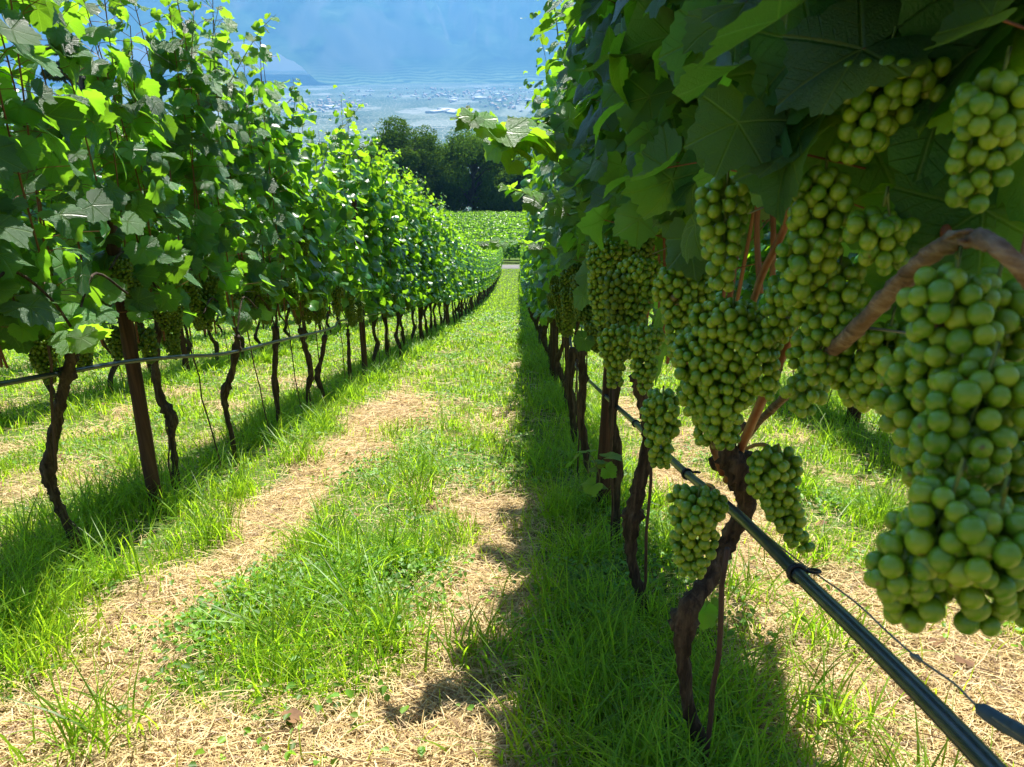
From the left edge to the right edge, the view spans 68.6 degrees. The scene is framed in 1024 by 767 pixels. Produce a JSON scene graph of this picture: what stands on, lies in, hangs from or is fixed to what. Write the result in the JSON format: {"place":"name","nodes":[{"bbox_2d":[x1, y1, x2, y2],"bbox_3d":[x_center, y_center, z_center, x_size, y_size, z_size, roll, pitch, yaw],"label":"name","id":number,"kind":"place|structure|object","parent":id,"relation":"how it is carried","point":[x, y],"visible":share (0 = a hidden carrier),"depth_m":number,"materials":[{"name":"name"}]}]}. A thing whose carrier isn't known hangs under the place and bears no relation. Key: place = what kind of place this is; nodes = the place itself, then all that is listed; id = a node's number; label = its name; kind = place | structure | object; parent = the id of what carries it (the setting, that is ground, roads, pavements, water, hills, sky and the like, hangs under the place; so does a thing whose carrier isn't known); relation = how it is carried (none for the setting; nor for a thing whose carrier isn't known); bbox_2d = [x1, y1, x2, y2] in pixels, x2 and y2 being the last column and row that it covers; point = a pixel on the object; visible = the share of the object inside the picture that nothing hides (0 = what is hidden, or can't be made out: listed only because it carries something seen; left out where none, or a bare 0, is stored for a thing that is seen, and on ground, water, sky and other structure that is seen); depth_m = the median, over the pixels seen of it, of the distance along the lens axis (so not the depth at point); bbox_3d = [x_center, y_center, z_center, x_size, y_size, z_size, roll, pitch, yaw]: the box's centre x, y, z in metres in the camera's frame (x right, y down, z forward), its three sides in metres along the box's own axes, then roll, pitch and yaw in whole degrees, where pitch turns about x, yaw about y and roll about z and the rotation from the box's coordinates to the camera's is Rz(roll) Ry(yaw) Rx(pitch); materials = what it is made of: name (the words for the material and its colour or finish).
{"place":"outdoors","nodes":[
{"label":"outdoors","id":0,"kind":"place"},
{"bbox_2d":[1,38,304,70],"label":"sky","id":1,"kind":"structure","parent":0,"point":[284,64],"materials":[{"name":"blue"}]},
{"bbox_2d":[165,419,172,482],"bbox_3d":[-1.505,0.300,3.289,0.039,0.318,0.020,0,24,0],"label":"vine stake","id":2,"kind":"object","parent":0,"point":[168,449],"visible":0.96,"depth_m":3.28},
{"bbox_2d":[0,304,419,386],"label":"drip hose","id":3,"kind":"object","parent":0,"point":[8,382],"visible":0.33,"depth_m":2.86,"materials":[{"name":"plastic"}]},
{"bbox_2d":[0,0,574,85],"bbox_3d":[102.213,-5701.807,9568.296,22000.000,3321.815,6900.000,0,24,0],"label":"mountain","id":4,"kind":"structure","parent":0,"point":[350,42],"depth_m":7936.32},
{"bbox_2d":[0,320,995,766],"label":"tall grass","id":5,"kind":"structure","parent":0,"point":[730,710],"depth_m":2.00,"materials":[{"name":"plant"}]},
{"bbox_2d":[0,71,1023,766],"bbox_3d":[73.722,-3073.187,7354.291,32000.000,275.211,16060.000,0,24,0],"label":"ground","id":6,"kind":"structure","parent":0,"point":[408,107],"depth_m":3.92,"materials":[{"name":"plant"}]},
{"bbox_2d":[4,80,79,400],"bbox_3d":[-3.418,-0.929,5.170,0.636,2.680,1.129,7,24,15],"label":"grapevine","id":7,"kind":"object","parent":6,"relation":"on","point":[44,203],"visible":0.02,"depth_m":5.25,"materials":[{"name":"green plant"}]},
{"bbox_2d":[46,344,57,469],"bbox_3d":[-1.435,0.079,2.342,0.089,0.432,0.018,-1,24,-3],"label":"vine stake","id":8,"kind":"object","parent":6,"relation":"on","point":[52,408],"visible":0.95,"depth_m":2.34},
{"bbox_2d":[0,0,133,565],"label":"grapevine","id":9,"kind":"object","parent":6,"relation":"on","point":[38,314],"visible":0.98,"depth_m":2.21,"materials":[{"name":"green plant"}]},
{"bbox_2d":[16,80,122,394],"bbox_3d":[-3.437,-1.074,6.044,0.596,2.708,1.162,-3,24,-7],"label":"grapevine","id":10,"kind":"object","parent":6,"relation":"on","point":[113,369],"visible":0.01,"depth_m":5.80,"materials":[{"name":"green plant"}]},
{"bbox_2d":[40,33,142,189],"bbox_3d":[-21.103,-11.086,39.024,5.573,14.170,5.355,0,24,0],"label":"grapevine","id":11,"kind":"object","parent":6,"relation":"on","point":[80,83],"visible":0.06,"depth_m":36.33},
{"bbox_2d":[5,0,201,488],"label":"grapevine","id":12,"kind":"object","parent":6,"relation":"on","point":[160,260],"visible":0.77,"depth_m":2.79,"materials":[{"name":"green plant"}]},
{"bbox_2d":[81,101,164,376],"bbox_3d":[-3.414,-1.164,6.691,0.680,2.728,1.038,0,24,0],"label":"grapevine","id":13,"kind":"object","parent":6,"relation":"on","point":[142,325],"visible":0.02,"depth_m":6.91,"materials":[{"name":"green plant"}]},
{"bbox_2d":[106,220,163,513],"bbox_3d":[-1.500,0.048,3.003,0.121,1.403,0.058,0,24,0],"label":"vineyard post","id":14,"kind":"object","parent":6,"relation":"on","point":[139,404],"visible":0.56,"depth_m":2.99,"materials":[{"name":"brown wood"}]},
{"bbox_2d":[137,140,191,372],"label":"grapevine","id":15,"kind":"object","parent":6,"relation":"on","point":[157,227],"visible":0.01,"depth_m":7.35,"materials":[{"name":"green plant"}]},
{"bbox_2d":[141,136,226,362],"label":"grapevine","id":16,"kind":"object","parent":6,"relation":"on","point":[215,344],"visible":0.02,"depth_m":8.46,"materials":[{"name":"green plant"}]},
{"bbox_2d":[179,328,189,373],"bbox_3d":[-3.410,-0.918,7.555,0.077,2.150,0.061,0,24,0],"label":"vineyard post","id":17,"kind":"object","parent":6,"relation":"on","point":[183,346],"visible":0.09,"depth_m":7.78,"materials":[{"name":"brown wood"}]},
{"bbox_2d":[108,0,279,463],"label":"grapevine","id":18,"kind":"object","parent":6,"relation":"on","point":[211,239],"visible":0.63,"depth_m":3.48,"materials":[{"name":"green plant"}]},
{"bbox_2d":[185,332,223,474],"bbox_3d":[-1.525,0.126,3.739,0.076,0.811,0.017,2,24,4],"label":"vine stake","id":19,"kind":"object","parent":6,"relation":"on","point":[202,400],"visible":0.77,"depth_m":3.72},
{"bbox_2d":[205,193,252,360],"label":"grapevine","id":20,"kind":"object","parent":6,"relation":"on","point":[242,341],"visible":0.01,"depth_m":9.31,"materials":[{"name":"green plant"}]},
{"bbox_2d":[183,0,304,433],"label":"grapevine","id":21,"kind":"object","parent":6,"relation":"on","point":[265,298],"visible":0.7,"depth_m":4.23,"materials":[{"name":"green plant"}]},
{"bbox_2d":[236,169,272,351],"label":"grapevine","id":22,"kind":"object","parent":6,"relation":"on","point":[256,339],"depth_m":10.00,"materials":[{"name":"green plant"}]},
{"bbox_2d":[247,331,270,435],"bbox_3d":[-1.514,-0.041,4.451,0.071,0.941,0.014,2,24,4],"label":"vine stake","id":23,"kind":"object","parent":6,"relation":"on","point":[258,382],"visible":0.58,"depth_m":4.47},
{"bbox_2d":[245,195,290,347],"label":"grapevine","id":24,"kind":"object","parent":6,"relation":"on","point":[275,306],"visible":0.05,"depth_m":10.46,"materials":[{"name":"green plant"}]},
{"bbox_2d":[277,202,291,336],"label":"grapevine","id":25,"kind":"object","parent":6,"relation":"on","point":[285,331],"visible":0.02,"depth_m":11.37,"materials":[{"name":"plant"}]},
{"bbox_2d":[242,40,338,406],"bbox_3d":[-1.469,-0.903,5.152,0.458,2.676,0.935,5,24,11],"label":"grapevine","id":26,"kind":"object","parent":6,"relation":"on","point":[305,262],"visible":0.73,"depth_m":4.93,"materials":[{"name":"green plant"}]},
{"bbox_2d":[286,316,302,419],"bbox_3d":[-1.525,-0.087,5.260,0.042,0.812,0.018,12,26,25],"label":"vine stake","id":27,"kind":"object","parent":6,"relation":"on","point":[293,365],"visible":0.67,"depth_m":5.25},
{"bbox_2d":[270,89,363,403],"bbox_3d":[-1.447,-0.888,5.660,0.672,2.512,0.930,0,24,0],"label":"grapevine","id":28,"kind":"object","parent":6,"relation":"on","point":[332,257],"visible":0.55,"depth_m":5.51,"materials":[{"name":"green plant"}]},
{"bbox_2d":[306,85,374,383],"bbox_3d":[-1.471,-1.105,6.598,0.530,2.814,1.239,-2,24,-5],"label":"grapevine","id":29,"kind":"object","parent":6,"relation":"on","point":[354,264],"visible":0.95,"depth_m":6.41,"materials":[{"name":"green plant"}]},
{"bbox_2d":[352,181,367,374],"bbox_3d":[-1.486,-0.873,7.325,0.095,2.151,0.061,0,24,0],"label":"vineyard post","id":30,"kind":"object","parent":6,"relation":"on","point":[354,205],"visible":0.3,"depth_m":7.47,"materials":[{"name":"brown wood"}]},
{"bbox_2d":[320,143,405,207],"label":"broadleaf tree","id":31,"kind":"object","parent":6,"relation":"on","point":[358,156],"visible":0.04,"depth_m":131.08,"materials":[{"name":"green plant"}]},
{"bbox_2d":[344,128,400,370],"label":"grapevine","id":32,"kind":"object","parent":6,"relation":"on","point":[377,266],"visible":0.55,"depth_m":7.54,"materials":[{"name":"green plant"}]},
{"bbox_2d":[349,139,408,361],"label":"grapevine","id":33,"kind":"object","parent":6,"relation":"on","point":[393,264],"visible":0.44,"depth_m":8.37,"materials":[{"name":"green plant"}]},
{"bbox_2d":[367,138,425,355],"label":"grapevine","id":34,"kind":"object","parent":6,"relation":"on","point":[409,277],"visible":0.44,"depth_m":9.22,"materials":[{"name":"green plant"}]},
{"bbox_2d":[366,115,452,208],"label":"broadleaf tree","id":35,"kind":"object","parent":6,"relation":"on","point":[417,155],"visible":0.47,"depth_m":136.02,"materials":[{"name":"green plant"}]},
{"bbox_2d":[398,172,430,341],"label":"grapevine","id":36,"kind":"object","parent":6,"relation":"on","point":[420,279],"visible":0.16,"depth_m":10.63,"materials":[{"name":"green plant"}]},
{"bbox_2d":[390,162,446,345],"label":"grapevine","id":37,"kind":"object","parent":6,"relation":"on","point":[412,268],"visible":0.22,"depth_m":10.00,"materials":[{"name":"green plant"}]},
{"bbox_2d":[400,167,438,340],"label":"grapevine","id":38,"kind":"object","parent":6,"relation":"on","point":[425,217],"visible":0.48,"depth_m":11.35,"materials":[{"name":"green plant"}]},
{"bbox_2d":[415,185,443,338],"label":"grapevine","id":39,"kind":"object","parent":6,"relation":"on","point":[434,294],"visible":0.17,"depth_m":12.24,"materials":[{"name":"green plant"}]},
{"bbox_2d":[419,188,447,333],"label":"grapevine","id":40,"kind":"object","parent":6,"relation":"on","point":[440,271],"visible":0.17,"depth_m":12.79,"materials":[{"name":"green plant"}]},
{"bbox_2d":[422,199,453,325],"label":"grapevine","id":41,"kind":"object","parent":6,"relation":"on","point":[447,279],"visible":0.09,"depth_m":14.47,"materials":[{"name":"green plant"}]},
{"bbox_2d":[428,200,450,331],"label":"grapevine","id":42,"kind":"object","parent":6,"relation":"on","point":[443,281],"visible":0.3,"depth_m":13.70,"materials":[{"name":"green plant"}]},
{"bbox_2d":[363,230,523,235],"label":"vineyard row","id":43,"kind":"object","parent":6,"relation":"on","point":[488,232],"visible":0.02,"depth_m":83.17,"materials":[{"name":"green plant"}]},
{"bbox_2d":[438,208,457,325],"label":"grapevine","id":44,"kind":"object","parent":6,"relation":"on","point":[451,245],"visible":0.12,"depth_m":15.10,"materials":[{"name":"green plant"}]},
{"bbox_2d":[445,222,461,322],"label":"grapevine","id":45,"kind":"object","parent":6,"relation":"on","point":[457,290],"visible":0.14,"depth_m":16.97,"materials":[{"name":"green plant"}]},
{"bbox_2d":[446,224,461,325],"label":"grapevine","id":46,"kind":"object","parent":6,"relation":"on","point":[453,275],"visible":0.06,"depth_m":16.08,"materials":[{"name":"green plant"}]},
{"bbox_2d":[451,227,465,324],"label":"grapevine","id":47,"kind":"object","parent":6,"relation":"on","point":[457,254],"visible":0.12,"depth_m":17.41,"materials":[{"name":"green plant"}]},
{"bbox_2d":[451,226,467,320],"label":"grapevine","id":48,"kind":"object","parent":6,"relation":"on","point":[462,267],"visible":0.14,"depth_m":18.17,"materials":[{"name":"green plant"}]},
{"bbox_2d":[451,221,468,319],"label":"grapevine","id":49,"kind":"object","parent":6,"relation":"on","point":[463,271],"visible":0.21,"depth_m":18.81,"materials":[{"name":"green plant"}]},
{"bbox_2d":[456,229,472,311],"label":"grapevine","id":50,"kind":"object","parent":6,"relation":"on","point":[468,272],"visible":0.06,"depth_m":20.57,"materials":[{"name":"green plant"}]},
{"bbox_2d":[462,235,475,316],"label":"grapevine","id":51,"kind":"object","parent":6,"relation":"on","point":[469,277],"visible":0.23,"depth_m":21.36,"materials":[{"name":"green plant"}]},
{"bbox_2d":[462,234,477,314],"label":"grapevine","id":52,"kind":"object","parent":6,"relation":"on","point":[472,272],"visible":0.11,"depth_m":22.75,"materials":[{"name":"green plant"}]},
{"bbox_2d":[432,126,510,210],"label":"broadleaf tree","id":53,"kind":"object","parent":6,"relation":"on","point":[467,150],"visible":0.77,"depth_m":139.31,"materials":[{"name":"green plant"}]},
{"bbox_2d":[465,232,477,310],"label":"grapevine","id":54,"kind":"object","parent":6,"relation":"on","point":[474,259],"visible":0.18,"depth_m":23.32,"materials":[{"name":"green plant"}]},
{"bbox_2d":[419,214,528,217],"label":"vineyard row","id":55,"kind":"object","parent":6,"relation":"on","point":[478,216],"visible":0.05,"depth_m":117.42,"materials":[{"name":"green plant"}]},
{"bbox_2d":[472,242,483,306],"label":"grapevine","id":56,"kind":"object","parent":6,"relation":"on","point":[478,261],"visible":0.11,"depth_m":26.42,"materials":[{"name":"green plant"}]},
{"bbox_2d":[475,244,484,306],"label":"grapevine","id":57,"kind":"object","parent":6,"relation":"on","point":[481,279],"visible":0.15,"depth_m":27.30,"materials":[{"name":"green plant"}]},
{"bbox_2d":[445,220,521,224],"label":"vineyard row","id":58,"kind":"object","parent":6,"relation":"on","point":[498,222],"visible":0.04,"depth_m":101.66,"materials":[{"name":"green plant"}]},
{"bbox_2d":[446,219,524,222],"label":"vineyard row","id":59,"kind":"object","parent":6,"relation":"on","point":[490,220],"visible":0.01,"depth_m":106.75,"materials":[{"name":"green plant"}]},
{"bbox_2d":[446,217,525,221],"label":"vineyard row","id":60,"kind":"object","parent":6,"relation":"on","point":[488,218],"visible":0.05,"depth_m":109.45,"materials":[{"name":"green plant"}]},
{"bbox_2d":[448,222,528,225],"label":"vineyard row","id":61,"kind":"object","parent":6,"relation":"on","point":[523,223],"visible":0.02,"depth_m":98.94,"materials":[{"name":"green plant"}]},
{"bbox_2d":[450,225,527,230],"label":"vineyard row","id":62,"kind":"object","parent":6,"relation":"on","point":[484,228],"visible":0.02,"depth_m":91.18,"materials":[{"name":"green plant"}]},
{"bbox_2d":[457,232,524,236],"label":"vineyard row","id":63,"kind":"object","parent":6,"relation":"on","point":[502,234],"visible":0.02,"depth_m":80.32,"materials":[{"name":"green plant"}]},
{"bbox_2d":[458,235,524,252],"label":"vineyard row","id":64,"kind":"object","parent":6,"relation":"on","point":[488,237],"visible":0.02,"depth_m":75.37,"materials":[{"name":"green plant"}]},
{"bbox_2d":[455,223,527,226],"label":"vineyard row","id":65,"kind":"object","parent":6,"relation":"on","point":[503,225],"visible":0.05,"depth_m":96.10,"materials":[{"name":"green plant"}]},
{"bbox_2d":[458,227,526,231],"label":"vineyard row","id":66,"kind":"object","parent":6,"relation":"on","point":[493,229],"visible":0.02,"depth_m":88.08,"materials":[{"name":"green plant"}]},
{"bbox_2d":[464,239,521,258],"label":"vineyard row","id":67,"kind":"object","parent":6,"relation":"on","point":[510,249],"visible":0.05,"depth_m":70.20,"materials":[{"name":"green plant"}]},
{"bbox_2d":[463,233,523,238],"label":"vineyard row","id":68,"kind":"object","parent":6,"relation":"on","point":[481,236],"depth_m":77.69,"materials":[{"name":"green plant"}]},
{"bbox_2d":[0,368,1012,766],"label":"leaf litter","id":69,"kind":"object","parent":6,"relation":"on","point":[296,714],"visible":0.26,"depth_m":2.00,"materials":[{"name":"plant"}]},
{"bbox_2d":[480,154,536,211],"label":"broadleaf tree","id":70,"kind":"object","parent":6,"relation":"on","point":[504,203],"visible":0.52,"depth_m":137.60,"materials":[{"name":"green plant"}]},
{"bbox_2d":[0,316,1023,766],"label":"straw","id":71,"kind":"object","parent":6,"relation":"on","point":[192,728],"visible":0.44,"depth_m":1.94,"materials":[{"name":"plant"}]},
{"bbox_2d":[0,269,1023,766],"bbox_3d":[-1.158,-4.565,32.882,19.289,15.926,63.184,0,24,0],"label":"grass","id":72,"kind":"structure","parent":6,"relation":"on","point":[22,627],"depth_m":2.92,"materials":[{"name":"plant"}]},
{"bbox_2d":[0,311,1023,766],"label":"weeds","id":73,"kind":"object","parent":6,"relation":"on","point":[414,565],"visible":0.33,"depth_m":2.50,"materials":[{"name":"green plant"}]},
{"bbox_2d":[522,212,535,329],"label":"grapevine","id":74,"kind":"object","parent":6,"relation":"on","point":[524,258],"visible":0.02,"depth_m":14.63,"materials":[{"name":"green plant"}]},
{"bbox_2d":[523,178,538,333],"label":"grapevine","id":75,"kind":"object","parent":6,"relation":"on","point":[536,324],"visible":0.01,"depth_m":12.88,"materials":[{"name":"green plant"}]},
{"bbox_2d":[479,0,585,447],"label":"grapevine","id":76,"kind":"object","parent":6,"relation":"on","point":[570,267],"visible":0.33,"depth_m":3.90,"materials":[{"name":"green plant"}]},
{"bbox_2d":[523,215,542,343],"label":"grapevine","id":77,"kind":"object","parent":6,"relation":"on","point":[540,327],"visible":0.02,"depth_m":11.56,"materials":[{"name":"green plant"}]},
{"bbox_2d":[524,163,548,354],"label":"grapevine","id":78,"kind":"object","parent":6,"relation":"on","point":[543,335],"visible":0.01,"depth_m":9.14,"materials":[{"name":"green plant"}]},
{"bbox_2d":[524,158,552,373],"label":"grapevine","id":79,"kind":"object","parent":6,"relation":"on","point":[530,296],"visible":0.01,"depth_m":7.59,"materials":[{"name":"green plant"}]},
{"bbox_2d":[525,170,551,362],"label":"grapevine","id":80,"kind":"object","parent":6,"relation":"on","point":[526,223],"depth_m":8.28,"materials":[{"name":"green plant"}]},
{"bbox_2d":[520,81,558,383],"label":"grapevine","id":81,"kind":"object","parent":6,"relation":"on","point":[531,183],"visible":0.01,"depth_m":6.63,"materials":[{"name":"green plant"}]},
{"bbox_2d":[530,48,563,383],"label":"grapevine","id":82,"kind":"object","parent":6,"relation":"on","point":[541,295],"visible":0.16,"depth_m":6.26,"materials":[{"name":"green plant"}]},
{"bbox_2d":[521,10,583,401],"bbox_3d":[0.393,-1.037,5.311,0.680,2.855,1.119,0,24,0],"label":"grapevine","id":83,"kind":"object","parent":6,"relation":"on","point":[540,273],"visible":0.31,"depth_m":5.14,"materials":[{"name":"green plant"}]},
{"bbox_2d":[551,318,554,377],"bbox_3d":[0.430,-0.858,7.258,0.062,2.150,0.061,0,24,0],"label":"vineyard post","id":84,"kind":"object","parent":6,"relation":"on","point":[553,354],"visible":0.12,"depth_m":7.46,"materials":[{"name":"brown wood"}]},
{"bbox_2d":[534,36,579,419],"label":"grapevine","id":85,"kind":"object","parent":6,"relation":"on","point":[554,280],"visible":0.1,"depth_m":4.59,"materials":[{"name":"green plant"}]},
{"bbox_2d":[576,359,579,482],"bbox_3d":[0.304,0.200,3.463,0.038,0.666,0.014,0,24,0],"label":"vine stake","id":86,"kind":"object","parent":6,"relation":"on","point":[578,416],"visible":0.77,"depth_m":3.44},
{"bbox_2d":[531,0,666,480],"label":"grapevine","id":87,"kind":"object","parent":6,"relation":"on","point":[567,240],"visible":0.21,"depth_m":3.14,"materials":[{"name":"green plant"}]},
{"bbox_2d":[449,4,753,544],"bbox_3d":[0.366,-0.680,2.284,1.066,2.914,1.413,0,24,0],"label":"grapevine","id":88,"kind":"object","parent":6,"relation":"on","point":[505,143],"visible":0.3,"depth_m":2.15,"materials":[{"name":"green plant"}]},
{"bbox_2d":[595,367,619,513],"bbox_3d":[0.396,-0.291,2.869,0.092,2.151,0.068,0,24,0],"label":"vineyard post","id":89,"kind":"object","parent":6,"relation":"on","point":[604,440],"visible":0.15,"depth_m":3.07,"materials":[{"name":"brown wood"}]},
{"bbox_2d":[610,388,613,545],"bbox_3d":[0.345,0.304,2.582,0.036,0.662,0.015,0,24,0],"label":"vine stake","id":90,"kind":"object","parent":6,"relation":"on","point":[612,493],"visible":0.62,"depth_m":2.56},
{"bbox_2d":[641,462,652,625],"bbox_3d":[0.361,0.435,2.019,0.024,0.550,0.013,0,24,0],"label":"vine stake","id":91,"kind":"object","parent":6,"relation":"on","point":[646,526],"visible":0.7,"depth_m":2.00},
{"bbox_2d":[555,0,789,620],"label":"grapevine","id":92,"kind":"object","parent":6,"relation":"on","point":[634,280],"visible":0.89,"depth_m":1.49,"materials":[{"name":"green plant"}]},
{"bbox_2d":[703,547,730,766],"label":"vine stake","id":93,"kind":"object","parent":6,"relation":"on","point":[719,640],"visible":0.97,"depth_m":1.32,"materials":[{"name":"wood"}]},
{"bbox_2d":[716,260,752,298],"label":"grapevine","id":94,"kind":"object","parent":6,"relation":"on","point":[736,281],"depth_m":7.55,"materials":[{"name":"green plant"}]},
{"bbox_2d":[726,219,785,316],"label":"grapevine","id":95,"kind":"object","parent":6,"relation":"on","point":[747,286],"visible":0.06,"depth_m":6.85,"materials":[{"name":"green plant"}]},
{"bbox_2d":[757,224,827,371],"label":"grapevine","id":96,"kind":"object","parent":6,"relation":"on","point":[762,301],"visible":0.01,"depth_m":6.28,"materials":[{"name":"green plant"}]},
{"bbox_2d":[574,0,1023,636],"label":"grapevine","id":97,"kind":"object","parent":6,"relation":"on","point":[928,94],"visible":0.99,"depth_m":0.50,"materials":[{"name":"green plant"}]},
{"bbox_2d":[593,0,1023,758],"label":"grapevine","id":98,"kind":"object","parent":6,"relation":"on","point":[809,196],"visible":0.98,"depth_m":0.86,"materials":[{"name":"green plant"}]},
{"bbox_2d":[843,249,866,425],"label":"grapevine","id":99,"kind":"object","parent":6,"relation":"on","point":[853,257],"visible":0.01,"depth_m":4.82,"materials":[{"name":"green plant"}]},
{"bbox_2d":[851,407,860,428],"bbox_3d":[2.334,-0.532,4.763,0.062,2.150,0.063,0,24,0],"label":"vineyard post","id":100,"kind":"object","parent":6,"relation":"on","point":[857,415],"visible":0.02,"depth_m":5.07,"materials":[{"name":"brown wood"}]},
{"bbox_2d":[569,335,1006,766],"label":"drip hose","id":101,"kind":"object","parent":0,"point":[971,746],"visible":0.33,"depth_m":0.63,"materials":[{"name":"black plastic"}]},
{"bbox_2d":[677,461,1023,744],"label":"trellis wire","id":102,"kind":"object","parent":101,"relation":"attached to","point":[1001,722],"visible":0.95,"depth_m":0.59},
{"bbox_2d":[659,301,928,336],"bbox_3d":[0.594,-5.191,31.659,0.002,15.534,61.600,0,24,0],"label":"trellis wire","id":103,"kind":"object","parent":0,"point":[888,330],"depth_m":0.62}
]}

